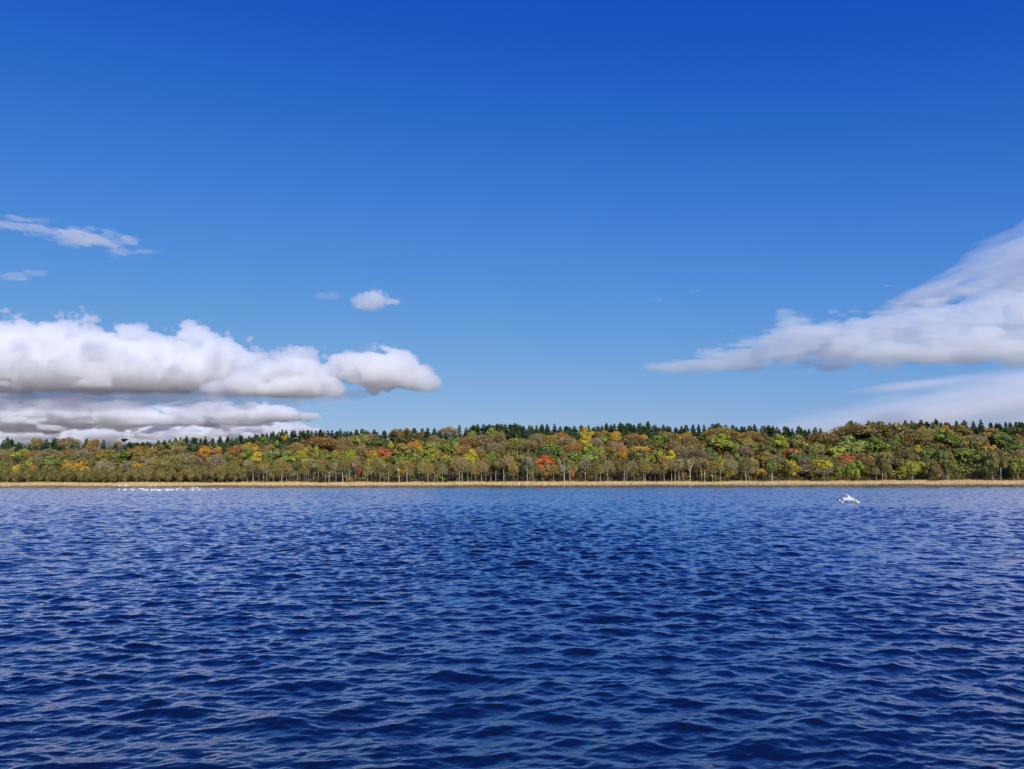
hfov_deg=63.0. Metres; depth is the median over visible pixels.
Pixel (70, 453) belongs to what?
autumn tree
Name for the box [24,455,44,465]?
autumn tree
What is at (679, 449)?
autumn tree
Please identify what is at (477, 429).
conifer
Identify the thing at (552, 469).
pale trunk tree
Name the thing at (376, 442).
autumn tree
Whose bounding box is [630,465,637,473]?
pale trunk tree
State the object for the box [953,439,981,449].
autumn tree
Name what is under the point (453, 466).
pale trunk tree
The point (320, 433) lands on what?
conifer
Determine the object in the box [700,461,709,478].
pale trunk tree
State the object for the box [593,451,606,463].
autumn tree
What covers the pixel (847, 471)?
pale trunk tree
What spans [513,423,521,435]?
conifer
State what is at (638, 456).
autumn tree
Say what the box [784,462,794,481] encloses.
pale trunk tree
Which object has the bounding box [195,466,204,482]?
alder tree
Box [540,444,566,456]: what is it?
autumn tree
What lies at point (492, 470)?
pale trunk tree
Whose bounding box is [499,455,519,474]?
autumn tree
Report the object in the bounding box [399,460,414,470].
pale trunk tree
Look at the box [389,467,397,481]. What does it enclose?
pale trunk tree
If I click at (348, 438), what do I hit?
autumn tree
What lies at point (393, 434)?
conifer
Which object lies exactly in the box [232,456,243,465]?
pale trunk tree
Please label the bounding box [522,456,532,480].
pale trunk tree
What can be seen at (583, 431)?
autumn tree
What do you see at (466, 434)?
conifer stand
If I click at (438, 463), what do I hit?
pale trunk tree
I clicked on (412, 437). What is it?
autumn tree
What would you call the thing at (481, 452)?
autumn tree
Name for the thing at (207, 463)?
autumn tree
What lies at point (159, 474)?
alder tree
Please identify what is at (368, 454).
autumn tree
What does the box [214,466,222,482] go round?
pale trunk tree
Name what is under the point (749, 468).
pale trunk tree
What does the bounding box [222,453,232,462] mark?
autumn tree
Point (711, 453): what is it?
autumn tree
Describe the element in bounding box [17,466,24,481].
alder tree
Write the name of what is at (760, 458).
autumn tree
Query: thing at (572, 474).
autumn tree
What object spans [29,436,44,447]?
autumn tree
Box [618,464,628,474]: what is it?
pale trunk tree
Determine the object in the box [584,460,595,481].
pale trunk tree
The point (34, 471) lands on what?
alder tree
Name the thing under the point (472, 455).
autumn tree
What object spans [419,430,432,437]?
autumn tree
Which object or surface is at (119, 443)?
autumn tree
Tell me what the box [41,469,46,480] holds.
alder tree
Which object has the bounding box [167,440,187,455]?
autumn tree
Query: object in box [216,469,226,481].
alder tree
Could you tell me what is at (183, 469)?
alder tree
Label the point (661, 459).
autumn tree
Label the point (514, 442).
autumn tree
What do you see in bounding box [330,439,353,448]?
autumn tree
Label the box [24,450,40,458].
autumn tree
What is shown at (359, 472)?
autumn tree
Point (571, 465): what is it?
pale trunk tree
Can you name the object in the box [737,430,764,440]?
autumn tree
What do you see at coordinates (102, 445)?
conifer
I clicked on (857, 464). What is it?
autumn tree
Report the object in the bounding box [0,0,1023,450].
sky
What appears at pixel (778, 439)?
autumn tree
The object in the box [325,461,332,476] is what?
pale trunk tree
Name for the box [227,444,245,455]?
autumn tree
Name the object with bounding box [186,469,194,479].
alder tree
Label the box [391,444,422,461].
autumn tree
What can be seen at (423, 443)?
autumn tree
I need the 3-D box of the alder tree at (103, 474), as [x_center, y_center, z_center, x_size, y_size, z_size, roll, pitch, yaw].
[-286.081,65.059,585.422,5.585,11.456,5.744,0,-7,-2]
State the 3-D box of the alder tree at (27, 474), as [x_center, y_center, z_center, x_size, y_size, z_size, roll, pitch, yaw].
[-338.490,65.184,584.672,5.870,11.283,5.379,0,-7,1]
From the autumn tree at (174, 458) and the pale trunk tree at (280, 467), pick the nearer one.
the pale trunk tree at (280, 467)
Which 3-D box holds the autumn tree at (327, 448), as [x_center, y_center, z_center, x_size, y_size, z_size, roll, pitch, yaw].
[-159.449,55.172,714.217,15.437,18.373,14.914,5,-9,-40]
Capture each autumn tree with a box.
[0,449,11,458]
[0,456,16,466]
[0,460,4,468]
[9,448,32,460]
[12,464,20,472]
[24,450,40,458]
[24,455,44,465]
[25,458,33,470]
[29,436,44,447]
[34,448,64,458]
[38,455,60,466]
[42,464,61,473]
[56,436,81,447]
[59,448,72,457]
[61,460,76,471]
[65,448,84,457]
[65,455,80,462]
[71,448,93,458]
[75,461,90,471]
[81,445,97,451]
[85,441,97,448]
[89,439,99,445]
[89,453,110,464]
[91,449,116,455]
[93,460,115,479]
[107,450,137,463]
[109,458,120,470]
[112,440,125,451]
[118,460,136,470]
[132,462,143,480]
[133,445,144,450]
[134,452,165,463]
[135,446,163,455]
[142,458,158,467]
[144,459,173,471]
[155,444,169,456]
[161,453,185,465]
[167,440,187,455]
[169,445,186,454]
[171,462,196,478]
[175,453,192,462]
[183,454,202,464]
[187,453,204,462]
[195,445,211,458]
[199,461,212,468]
[203,455,227,465]
[209,448,222,457]
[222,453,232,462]
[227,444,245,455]
[238,447,254,460]
[243,442,252,448]
[249,452,262,463]
[251,444,259,451]
[254,436,277,451]
[260,444,274,452]
[262,448,292,460]
[262,454,277,464]
[282,443,306,453]
[285,453,313,465]
[294,450,308,456]
[298,435,338,447]
[300,445,310,451]
[300,462,311,476]
[306,447,314,457]
[313,446,320,454]
[313,451,333,460]
[319,439,334,451]
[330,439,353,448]
[330,449,343,459]
[335,436,354,443]
[335,444,349,451]
[340,449,358,460]
[353,433,367,444]
[354,445,367,456]
[357,464,363,476]
[358,441,365,450]
[362,433,378,443]
[364,450,377,459]
[366,455,378,462]
[367,458,384,473]
[368,437,387,448]
[378,447,391,461]
[385,428,403,438]
[387,441,393,448]
[389,453,416,475]
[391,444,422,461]
[394,435,404,443]
[394,460,408,474]
[397,442,422,449]
[401,427,411,434]
[401,433,423,442]
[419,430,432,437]
[419,440,428,449]
[419,455,435,472]
[421,448,440,458]
[424,441,440,449]
[427,435,439,442]
[433,439,446,444]
[436,426,461,437]
[437,441,454,454]
[440,454,452,463]
[451,437,460,445]
[451,442,460,456]
[457,436,482,446]
[457,445,473,454]
[463,449,478,461]
[463,460,479,479]
[467,430,476,436]
[469,434,492,447]
[469,447,484,456]
[482,451,500,462]
[486,427,497,439]
[486,442,504,452]
[492,431,506,441]
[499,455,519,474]
[504,437,525,455]
[518,454,532,466]
[520,439,538,451]
[529,433,542,442]
[533,454,553,473]
[536,433,552,443]
[536,448,557,458]
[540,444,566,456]
[543,463,554,480]
[545,434,557,443]
[553,436,581,446]
[555,431,571,438]
[564,442,582,451]
[566,449,601,474]
[566,470,575,478]
[578,427,593,439]
[578,435,590,445]
[579,443,598,452]
[588,438,603,447]
[593,430,608,438]
[593,447,605,462]
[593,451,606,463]
[596,435,607,445]
[604,446,617,459]
[607,441,616,446]
[608,431,622,441]
[611,442,627,451]
[617,448,627,458]
[621,432,644,445]
[627,448,653,464]
[631,445,650,453]
[640,439,656,451]
[642,462,660,478]
[642,468,669,479]
[644,452,655,462]
[652,433,667,446]
[652,448,666,463]
[657,457,669,463]
[664,432,680,441]
[664,440,682,449]
[665,449,675,461]
[667,467,676,477]
[669,446,689,456]
[674,432,692,440]
[678,466,689,477]
[679,434,700,443]
[684,448,709,459]
[685,443,704,457]
[692,459,708,477]
[698,426,742,439]
[702,442,716,451]
[704,433,716,442]
[704,447,717,460]
[707,433,739,453]
[710,457,724,474]
[723,458,732,468]
[724,466,734,477]
[732,453,743,473]
[734,445,754,453]
[736,435,753,445]
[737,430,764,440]
[739,457,757,466]
[743,441,761,452]
[750,451,771,473]
[750,467,765,478]
[756,432,769,442]
[759,441,781,455]
[764,454,785,472]
[769,434,786,450]
[777,459,801,476]
[779,434,809,450]
[783,448,803,459]
[788,451,818,463]
[793,455,800,474]
[796,464,834,480]
[797,458,814,466]
[804,431,838,443]
[805,442,825,455]
[811,459,833,480]
[823,444,833,460]
[826,446,845,458]
[827,423,883,437]
[829,466,842,477]
[831,458,842,467]
[835,435,865,455]
[838,453,854,464]
[847,459,864,477]
[859,455,878,466]
[860,465,881,477]
[863,437,890,454]
[865,421,894,436]
[870,451,891,462]
[876,470,900,478]
[883,431,900,440]
[886,423,902,431]
[887,434,900,449]
[891,458,908,469]
[893,466,908,477]
[898,429,931,449]
[900,423,913,431]
[904,468,922,478]
[905,450,919,460]
[909,422,929,429]
[912,444,922,461]
[913,460,927,475]
[920,447,935,461]
[925,424,945,444]
[934,432,964,448]
[934,450,956,458]
[944,424,973,438]
[950,447,988,470]
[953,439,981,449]
[964,434,989,444]
[980,428,998,436]
[980,444,996,450]
[983,431,1011,445]
[994,466,1023,478]
[995,436,1023,451]
[999,451,1011,463]
[1007,426,1021,435]
[1013,433,1023,443]
[1013,449,1023,456]
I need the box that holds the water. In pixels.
[0,485,1023,768]
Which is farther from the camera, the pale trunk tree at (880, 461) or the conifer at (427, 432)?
the conifer at (427, 432)
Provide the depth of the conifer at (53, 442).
791.41 m
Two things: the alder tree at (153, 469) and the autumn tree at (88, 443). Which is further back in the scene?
the autumn tree at (88, 443)
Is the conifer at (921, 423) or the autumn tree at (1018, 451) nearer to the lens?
the autumn tree at (1018, 451)
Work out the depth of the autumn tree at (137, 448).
745.60 m
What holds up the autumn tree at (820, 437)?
on the ground
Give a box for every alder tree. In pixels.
[1,469,12,481]
[10,471,22,482]
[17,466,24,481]
[23,470,31,482]
[30,468,38,480]
[35,471,44,480]
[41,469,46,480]
[45,472,54,481]
[51,469,58,481]
[53,473,62,481]
[60,467,69,480]
[65,471,75,481]
[74,468,79,481]
[77,471,84,481]
[84,468,91,480]
[88,471,96,480]
[94,468,101,481]
[99,469,107,481]
[106,469,114,480]
[110,471,117,481]
[116,466,123,481]
[121,471,131,481]
[126,466,135,481]
[132,469,139,481]
[139,467,145,480]
[144,468,152,481]
[150,467,156,480]
[155,468,164,480]
[163,470,173,482]
[169,467,176,479]
[176,470,186,481]
[180,464,188,480]
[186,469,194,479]
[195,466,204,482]
[202,465,209,481]
[209,466,215,481]
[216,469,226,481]
[228,469,237,481]
[238,468,246,481]
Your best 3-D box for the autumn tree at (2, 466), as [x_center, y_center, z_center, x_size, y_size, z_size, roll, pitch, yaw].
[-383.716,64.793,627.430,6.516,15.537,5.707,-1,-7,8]
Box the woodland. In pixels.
[0,427,1023,482]
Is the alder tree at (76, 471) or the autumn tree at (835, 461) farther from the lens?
the autumn tree at (835, 461)
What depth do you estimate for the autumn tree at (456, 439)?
718.08 m
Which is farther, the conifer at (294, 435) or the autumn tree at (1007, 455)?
the conifer at (294, 435)
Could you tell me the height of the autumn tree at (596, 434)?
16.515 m
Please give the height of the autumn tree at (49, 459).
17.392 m
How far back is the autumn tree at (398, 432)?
788.53 m
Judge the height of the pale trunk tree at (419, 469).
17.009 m
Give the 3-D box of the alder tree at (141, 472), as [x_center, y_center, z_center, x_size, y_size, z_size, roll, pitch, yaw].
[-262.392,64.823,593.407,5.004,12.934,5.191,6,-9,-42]
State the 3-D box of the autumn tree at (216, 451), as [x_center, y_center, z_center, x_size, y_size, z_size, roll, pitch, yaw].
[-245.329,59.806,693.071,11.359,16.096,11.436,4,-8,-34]
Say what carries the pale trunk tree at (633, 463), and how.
on the ground
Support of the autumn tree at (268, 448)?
on the ground
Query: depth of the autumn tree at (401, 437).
755.67 m
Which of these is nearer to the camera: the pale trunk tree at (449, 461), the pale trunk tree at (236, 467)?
the pale trunk tree at (236, 467)
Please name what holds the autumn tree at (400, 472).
on the ground
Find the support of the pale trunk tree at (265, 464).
on the ground
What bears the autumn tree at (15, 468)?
on the ground
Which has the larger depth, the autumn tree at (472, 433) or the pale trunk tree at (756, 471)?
the autumn tree at (472, 433)
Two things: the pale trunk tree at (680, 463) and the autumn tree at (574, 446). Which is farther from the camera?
the autumn tree at (574, 446)
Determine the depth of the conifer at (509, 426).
784.06 m
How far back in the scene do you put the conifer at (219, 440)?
797.10 m
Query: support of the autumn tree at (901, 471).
on the ground
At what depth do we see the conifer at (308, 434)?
780.28 m
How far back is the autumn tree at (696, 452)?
647.36 m
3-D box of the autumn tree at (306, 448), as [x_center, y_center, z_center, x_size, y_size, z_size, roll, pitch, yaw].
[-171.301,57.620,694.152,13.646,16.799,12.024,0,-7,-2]
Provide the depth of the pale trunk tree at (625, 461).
583.49 m
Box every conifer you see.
[50,438,60,450]
[100,440,107,449]
[184,444,193,452]
[216,436,223,445]
[222,443,227,455]
[278,431,283,442]
[290,430,297,441]
[302,430,311,439]
[317,429,323,437]
[389,429,397,448]
[424,428,430,440]
[474,423,480,435]
[478,424,486,433]
[504,430,513,446]
[506,423,514,434]
[511,428,516,438]
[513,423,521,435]
[517,430,527,449]
[540,424,545,434]
[551,423,556,434]
[603,423,608,434]
[625,422,632,435]
[644,428,649,440]
[645,421,653,438]
[782,427,791,437]
[916,420,925,429]
[973,427,979,435]
[977,419,983,430]
[1013,427,1022,436]
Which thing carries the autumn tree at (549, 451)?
on the ground
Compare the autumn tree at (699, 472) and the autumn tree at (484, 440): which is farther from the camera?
the autumn tree at (484, 440)
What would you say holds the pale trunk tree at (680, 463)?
on the ground
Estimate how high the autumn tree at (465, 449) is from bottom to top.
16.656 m
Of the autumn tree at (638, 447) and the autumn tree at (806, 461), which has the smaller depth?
the autumn tree at (806, 461)
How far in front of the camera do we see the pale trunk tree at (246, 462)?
595.57 m
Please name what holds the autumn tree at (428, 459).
on the ground
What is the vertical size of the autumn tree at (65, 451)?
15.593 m
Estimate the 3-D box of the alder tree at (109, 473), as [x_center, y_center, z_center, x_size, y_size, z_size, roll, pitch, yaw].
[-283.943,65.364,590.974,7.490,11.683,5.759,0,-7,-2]
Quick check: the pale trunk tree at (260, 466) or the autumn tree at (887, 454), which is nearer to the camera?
the pale trunk tree at (260, 466)
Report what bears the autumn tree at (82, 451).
on the ground
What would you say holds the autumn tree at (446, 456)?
on the ground
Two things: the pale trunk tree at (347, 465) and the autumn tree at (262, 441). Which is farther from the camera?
the autumn tree at (262, 441)
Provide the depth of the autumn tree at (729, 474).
599.96 m
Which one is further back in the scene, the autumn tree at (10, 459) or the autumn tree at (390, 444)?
the autumn tree at (390, 444)
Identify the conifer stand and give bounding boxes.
[1,423,1021,449]
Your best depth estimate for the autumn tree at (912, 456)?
658.19 m
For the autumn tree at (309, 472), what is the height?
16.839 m
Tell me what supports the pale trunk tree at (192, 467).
on the ground
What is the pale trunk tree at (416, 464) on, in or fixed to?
on the ground
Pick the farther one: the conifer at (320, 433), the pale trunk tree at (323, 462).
the conifer at (320, 433)
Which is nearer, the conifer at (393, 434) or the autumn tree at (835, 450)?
the autumn tree at (835, 450)
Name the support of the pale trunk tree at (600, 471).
on the ground
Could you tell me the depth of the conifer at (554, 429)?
792.55 m
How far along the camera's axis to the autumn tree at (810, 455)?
631.36 m
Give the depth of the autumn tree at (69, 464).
613.97 m
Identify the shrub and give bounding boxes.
[927,476,938,480]
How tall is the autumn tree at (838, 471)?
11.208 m
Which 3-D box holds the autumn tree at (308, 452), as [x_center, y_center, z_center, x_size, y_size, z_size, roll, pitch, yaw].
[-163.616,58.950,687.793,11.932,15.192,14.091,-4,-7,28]
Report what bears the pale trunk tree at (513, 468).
on the ground
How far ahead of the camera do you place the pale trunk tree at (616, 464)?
592.87 m
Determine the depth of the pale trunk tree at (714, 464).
583.91 m
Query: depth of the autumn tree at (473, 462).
601.20 m
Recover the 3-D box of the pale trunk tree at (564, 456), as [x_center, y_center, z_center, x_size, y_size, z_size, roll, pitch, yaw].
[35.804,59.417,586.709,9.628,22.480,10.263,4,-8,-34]
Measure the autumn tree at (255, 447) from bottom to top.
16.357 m
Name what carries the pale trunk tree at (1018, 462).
on the ground
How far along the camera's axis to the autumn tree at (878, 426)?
770.30 m
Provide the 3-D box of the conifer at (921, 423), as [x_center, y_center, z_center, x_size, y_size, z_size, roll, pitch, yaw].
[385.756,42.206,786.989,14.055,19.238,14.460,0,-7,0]
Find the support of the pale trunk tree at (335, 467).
on the ground
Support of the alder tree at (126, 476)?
on the ground
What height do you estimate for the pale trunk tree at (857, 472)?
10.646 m
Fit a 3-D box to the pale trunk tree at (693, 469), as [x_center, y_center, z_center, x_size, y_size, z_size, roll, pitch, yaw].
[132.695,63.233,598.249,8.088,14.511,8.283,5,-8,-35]
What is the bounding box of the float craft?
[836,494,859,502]
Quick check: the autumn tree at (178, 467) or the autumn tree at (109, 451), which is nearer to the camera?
the autumn tree at (178, 467)
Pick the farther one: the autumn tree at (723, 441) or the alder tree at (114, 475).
the autumn tree at (723, 441)
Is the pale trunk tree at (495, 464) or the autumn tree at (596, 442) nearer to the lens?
the pale trunk tree at (495, 464)
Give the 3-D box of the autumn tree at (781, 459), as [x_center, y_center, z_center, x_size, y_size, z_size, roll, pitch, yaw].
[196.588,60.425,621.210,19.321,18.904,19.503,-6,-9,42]
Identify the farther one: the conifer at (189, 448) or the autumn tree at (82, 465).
the conifer at (189, 448)
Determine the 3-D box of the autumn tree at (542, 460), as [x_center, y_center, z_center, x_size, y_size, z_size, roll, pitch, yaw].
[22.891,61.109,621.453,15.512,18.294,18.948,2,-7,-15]
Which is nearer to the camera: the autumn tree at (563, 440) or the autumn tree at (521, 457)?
the autumn tree at (521, 457)
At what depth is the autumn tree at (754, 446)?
697.39 m
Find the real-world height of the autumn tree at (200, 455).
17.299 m
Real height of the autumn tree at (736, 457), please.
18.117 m
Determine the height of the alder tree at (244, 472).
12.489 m
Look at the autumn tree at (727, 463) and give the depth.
614.83 m
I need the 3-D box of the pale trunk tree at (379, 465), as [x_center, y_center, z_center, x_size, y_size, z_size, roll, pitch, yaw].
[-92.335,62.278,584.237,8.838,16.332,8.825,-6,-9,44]
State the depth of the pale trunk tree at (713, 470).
584.66 m
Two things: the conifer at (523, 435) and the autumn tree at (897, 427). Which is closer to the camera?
the conifer at (523, 435)
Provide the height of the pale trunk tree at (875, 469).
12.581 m
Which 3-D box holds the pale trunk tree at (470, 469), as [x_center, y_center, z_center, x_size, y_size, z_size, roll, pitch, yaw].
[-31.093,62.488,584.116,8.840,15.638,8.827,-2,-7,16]
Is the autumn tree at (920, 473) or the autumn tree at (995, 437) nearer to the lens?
the autumn tree at (920, 473)
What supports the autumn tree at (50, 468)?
on the ground
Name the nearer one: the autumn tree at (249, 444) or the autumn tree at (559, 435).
the autumn tree at (249, 444)
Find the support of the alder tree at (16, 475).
on the ground
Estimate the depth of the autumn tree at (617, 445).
685.47 m
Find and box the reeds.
[0,479,1023,485]
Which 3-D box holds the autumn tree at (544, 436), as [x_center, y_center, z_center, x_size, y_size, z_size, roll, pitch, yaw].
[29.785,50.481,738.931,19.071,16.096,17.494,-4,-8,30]
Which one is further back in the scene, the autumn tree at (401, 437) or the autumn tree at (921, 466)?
the autumn tree at (401, 437)
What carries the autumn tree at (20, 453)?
on the ground
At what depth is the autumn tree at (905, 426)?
768.63 m
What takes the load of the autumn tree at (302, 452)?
on the ground
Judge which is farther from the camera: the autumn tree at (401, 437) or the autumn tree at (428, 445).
the autumn tree at (401, 437)
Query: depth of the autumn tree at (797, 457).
629.84 m
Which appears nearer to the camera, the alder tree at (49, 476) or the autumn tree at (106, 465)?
the alder tree at (49, 476)
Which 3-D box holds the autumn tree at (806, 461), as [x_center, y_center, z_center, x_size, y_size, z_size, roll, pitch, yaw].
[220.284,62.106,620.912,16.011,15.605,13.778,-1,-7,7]
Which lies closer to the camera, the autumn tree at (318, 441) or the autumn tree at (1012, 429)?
the autumn tree at (318, 441)
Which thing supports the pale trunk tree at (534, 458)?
on the ground
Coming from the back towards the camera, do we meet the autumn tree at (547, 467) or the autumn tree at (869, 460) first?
the autumn tree at (869, 460)
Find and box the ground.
[7,440,1023,485]
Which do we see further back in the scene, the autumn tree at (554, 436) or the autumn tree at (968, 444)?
the autumn tree at (554, 436)
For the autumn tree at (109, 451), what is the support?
on the ground
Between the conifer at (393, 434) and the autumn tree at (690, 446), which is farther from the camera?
the conifer at (393, 434)
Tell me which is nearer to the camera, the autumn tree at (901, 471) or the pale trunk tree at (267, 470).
the pale trunk tree at (267, 470)
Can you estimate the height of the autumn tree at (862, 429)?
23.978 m
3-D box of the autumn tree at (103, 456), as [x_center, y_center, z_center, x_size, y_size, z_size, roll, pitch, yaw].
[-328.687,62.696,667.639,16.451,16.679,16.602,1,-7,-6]
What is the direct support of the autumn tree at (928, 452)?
on the ground
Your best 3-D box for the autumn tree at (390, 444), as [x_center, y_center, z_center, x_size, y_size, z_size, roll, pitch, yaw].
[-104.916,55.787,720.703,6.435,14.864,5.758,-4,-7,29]
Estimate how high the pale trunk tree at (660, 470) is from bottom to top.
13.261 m
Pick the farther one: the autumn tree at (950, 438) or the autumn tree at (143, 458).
the autumn tree at (950, 438)
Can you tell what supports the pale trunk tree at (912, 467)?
on the ground
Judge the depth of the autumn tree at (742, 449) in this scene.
677.79 m
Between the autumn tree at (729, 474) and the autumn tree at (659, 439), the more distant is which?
the autumn tree at (659, 439)
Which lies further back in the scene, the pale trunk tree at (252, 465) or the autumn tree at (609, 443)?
the autumn tree at (609, 443)
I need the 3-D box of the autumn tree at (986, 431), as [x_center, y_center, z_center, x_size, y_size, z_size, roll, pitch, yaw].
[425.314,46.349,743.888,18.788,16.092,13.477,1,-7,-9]
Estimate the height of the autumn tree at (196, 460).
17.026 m
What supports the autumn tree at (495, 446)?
on the ground
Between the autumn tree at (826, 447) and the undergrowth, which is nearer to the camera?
the undergrowth
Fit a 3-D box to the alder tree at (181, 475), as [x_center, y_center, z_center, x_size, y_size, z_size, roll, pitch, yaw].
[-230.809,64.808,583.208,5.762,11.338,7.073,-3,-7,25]
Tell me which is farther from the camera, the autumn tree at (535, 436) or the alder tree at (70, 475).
the autumn tree at (535, 436)
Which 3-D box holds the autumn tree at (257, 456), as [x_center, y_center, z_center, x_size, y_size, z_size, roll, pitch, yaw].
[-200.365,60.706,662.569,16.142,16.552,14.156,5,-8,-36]
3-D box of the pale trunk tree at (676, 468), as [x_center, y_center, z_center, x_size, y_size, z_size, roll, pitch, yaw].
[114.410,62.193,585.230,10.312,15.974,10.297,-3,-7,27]
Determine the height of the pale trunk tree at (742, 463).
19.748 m
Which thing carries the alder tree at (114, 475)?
on the ground
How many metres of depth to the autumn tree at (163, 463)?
609.28 m
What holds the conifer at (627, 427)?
on the ground
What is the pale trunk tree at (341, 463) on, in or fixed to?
on the ground
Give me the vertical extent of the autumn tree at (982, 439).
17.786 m
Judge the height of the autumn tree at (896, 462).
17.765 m
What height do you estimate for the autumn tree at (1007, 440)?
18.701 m
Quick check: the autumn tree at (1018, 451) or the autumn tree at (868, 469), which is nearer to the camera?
the autumn tree at (868, 469)
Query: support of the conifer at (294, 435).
on the ground
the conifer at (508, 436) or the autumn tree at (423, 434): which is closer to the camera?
the conifer at (508, 436)
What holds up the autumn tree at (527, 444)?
on the ground
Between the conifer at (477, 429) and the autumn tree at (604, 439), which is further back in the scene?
the conifer at (477, 429)
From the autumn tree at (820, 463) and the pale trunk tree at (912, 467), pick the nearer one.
the pale trunk tree at (912, 467)
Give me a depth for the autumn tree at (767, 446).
676.65 m
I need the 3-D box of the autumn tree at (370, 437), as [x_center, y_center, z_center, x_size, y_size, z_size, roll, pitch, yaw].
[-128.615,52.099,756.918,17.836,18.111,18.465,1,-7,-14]
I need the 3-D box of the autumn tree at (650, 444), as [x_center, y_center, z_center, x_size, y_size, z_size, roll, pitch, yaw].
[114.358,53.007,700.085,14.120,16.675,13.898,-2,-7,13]
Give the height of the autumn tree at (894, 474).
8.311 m
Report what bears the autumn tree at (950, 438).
on the ground
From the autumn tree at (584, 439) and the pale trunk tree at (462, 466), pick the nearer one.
the pale trunk tree at (462, 466)
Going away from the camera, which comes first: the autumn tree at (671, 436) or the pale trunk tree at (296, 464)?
the pale trunk tree at (296, 464)
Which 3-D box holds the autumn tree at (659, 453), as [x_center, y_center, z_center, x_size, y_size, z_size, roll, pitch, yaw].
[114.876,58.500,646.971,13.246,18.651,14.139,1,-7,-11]
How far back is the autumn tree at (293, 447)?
684.99 m
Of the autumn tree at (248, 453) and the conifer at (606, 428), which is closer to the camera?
the autumn tree at (248, 453)
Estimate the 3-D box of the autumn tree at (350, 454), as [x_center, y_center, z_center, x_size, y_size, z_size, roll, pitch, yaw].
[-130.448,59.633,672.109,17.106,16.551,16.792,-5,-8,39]
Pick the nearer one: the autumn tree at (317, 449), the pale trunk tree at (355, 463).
the pale trunk tree at (355, 463)
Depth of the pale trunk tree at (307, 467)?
586.45 m
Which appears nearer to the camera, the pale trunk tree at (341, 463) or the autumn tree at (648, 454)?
the pale trunk tree at (341, 463)
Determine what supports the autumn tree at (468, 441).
on the ground
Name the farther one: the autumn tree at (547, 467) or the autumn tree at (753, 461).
the autumn tree at (753, 461)
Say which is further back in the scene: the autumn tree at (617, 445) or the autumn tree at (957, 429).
the autumn tree at (957, 429)
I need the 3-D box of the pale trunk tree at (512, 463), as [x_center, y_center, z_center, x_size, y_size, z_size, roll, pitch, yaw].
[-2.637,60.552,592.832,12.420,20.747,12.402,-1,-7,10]
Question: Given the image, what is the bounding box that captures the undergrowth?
[0,471,1023,483]
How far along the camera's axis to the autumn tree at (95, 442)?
788.89 m
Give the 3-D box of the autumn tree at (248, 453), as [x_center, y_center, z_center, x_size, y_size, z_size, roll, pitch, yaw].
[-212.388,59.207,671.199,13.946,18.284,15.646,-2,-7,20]
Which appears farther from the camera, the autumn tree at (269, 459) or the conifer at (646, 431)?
the conifer at (646, 431)
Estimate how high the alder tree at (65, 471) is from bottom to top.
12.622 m
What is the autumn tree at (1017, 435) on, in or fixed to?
on the ground
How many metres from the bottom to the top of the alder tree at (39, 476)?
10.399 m
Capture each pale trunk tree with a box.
[187,465,197,481]
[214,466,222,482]
[227,462,241,474]
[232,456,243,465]
[243,459,250,469]
[247,461,257,471]
[256,461,269,477]
[256,463,264,475]
[261,465,270,481]
[269,463,275,479]
[271,458,287,480]
[273,460,289,480]
[286,463,292,481]
[289,468,295,476]
[292,458,301,479]
[301,458,317,479]
[302,463,310,479]
[311,459,324,480]
[318,456,327,481]
[320,463,331,482]
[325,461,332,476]
[332,462,339,471]
[337,460,348,481]
[343,461,354,475]
[350,458,361,470]
[362,465,371,480]
[368,457,379,471]
[374,462,383,472]
[384,464,393,482]
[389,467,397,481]
[394,460,404,481]
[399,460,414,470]
[407,469,413,480]
[413,461,420,469]
[417,462,426,481]
[421,462,433,472]
[433,461,440,476]
[437,463,446,481]
[443,459,453,480]
[449,456,461,478]
[452,460,464,481]
[453,457,469,480]
[461,463,472,481]
[471,467,479,474]
[475,460,487,480]
[478,460,488,480]
[484,462,495,481]
[491,458,503,471]
[498,458,510,470]
[500,457,514,470]
[501,468,509,481]
[509,465,517,480]
[521,452,537,480]
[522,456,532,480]
[527,463,538,472]
[548,465,559,479]
[555,453,570,466]
[561,460,577,481]
[579,457,590,481]
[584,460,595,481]
[589,460,602,475]
[596,465,604,477]
[603,461,614,471]
[609,461,620,480]
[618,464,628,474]
[620,458,631,481]
[629,460,637,470]
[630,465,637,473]
[637,459,649,480]
[655,466,665,475]
[660,463,667,481]
[667,461,674,480]
[668,462,682,480]
[672,458,683,480]
[673,454,686,476]
[685,456,695,478]
[692,465,700,481]
[695,457,708,474]
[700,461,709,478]
[707,464,716,481]
[709,460,720,481]
[723,467,731,472]
[730,461,737,479]
[737,466,745,474]
[738,458,752,473]
[744,463,752,473]
[746,465,754,473]
[753,467,759,475]
[766,458,776,472]
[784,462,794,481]
[808,468,815,477]
[842,465,853,476]
[854,469,859,479]
[871,467,880,474]
[875,454,888,480]
[880,464,892,477]
[882,463,890,479]
[906,460,917,476]
[925,459,939,475]
[934,465,941,480]
[937,450,954,479]
[940,459,957,480]
[983,450,999,480]
[995,450,1006,480]
[1008,462,1016,475]
[1011,457,1023,478]
[1015,453,1023,459]
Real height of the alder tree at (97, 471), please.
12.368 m
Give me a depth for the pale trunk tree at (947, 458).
581.88 m
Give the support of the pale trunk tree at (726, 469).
on the ground
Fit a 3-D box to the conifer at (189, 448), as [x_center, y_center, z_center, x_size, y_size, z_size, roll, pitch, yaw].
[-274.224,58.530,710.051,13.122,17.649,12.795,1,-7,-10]
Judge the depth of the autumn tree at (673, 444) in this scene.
692.39 m

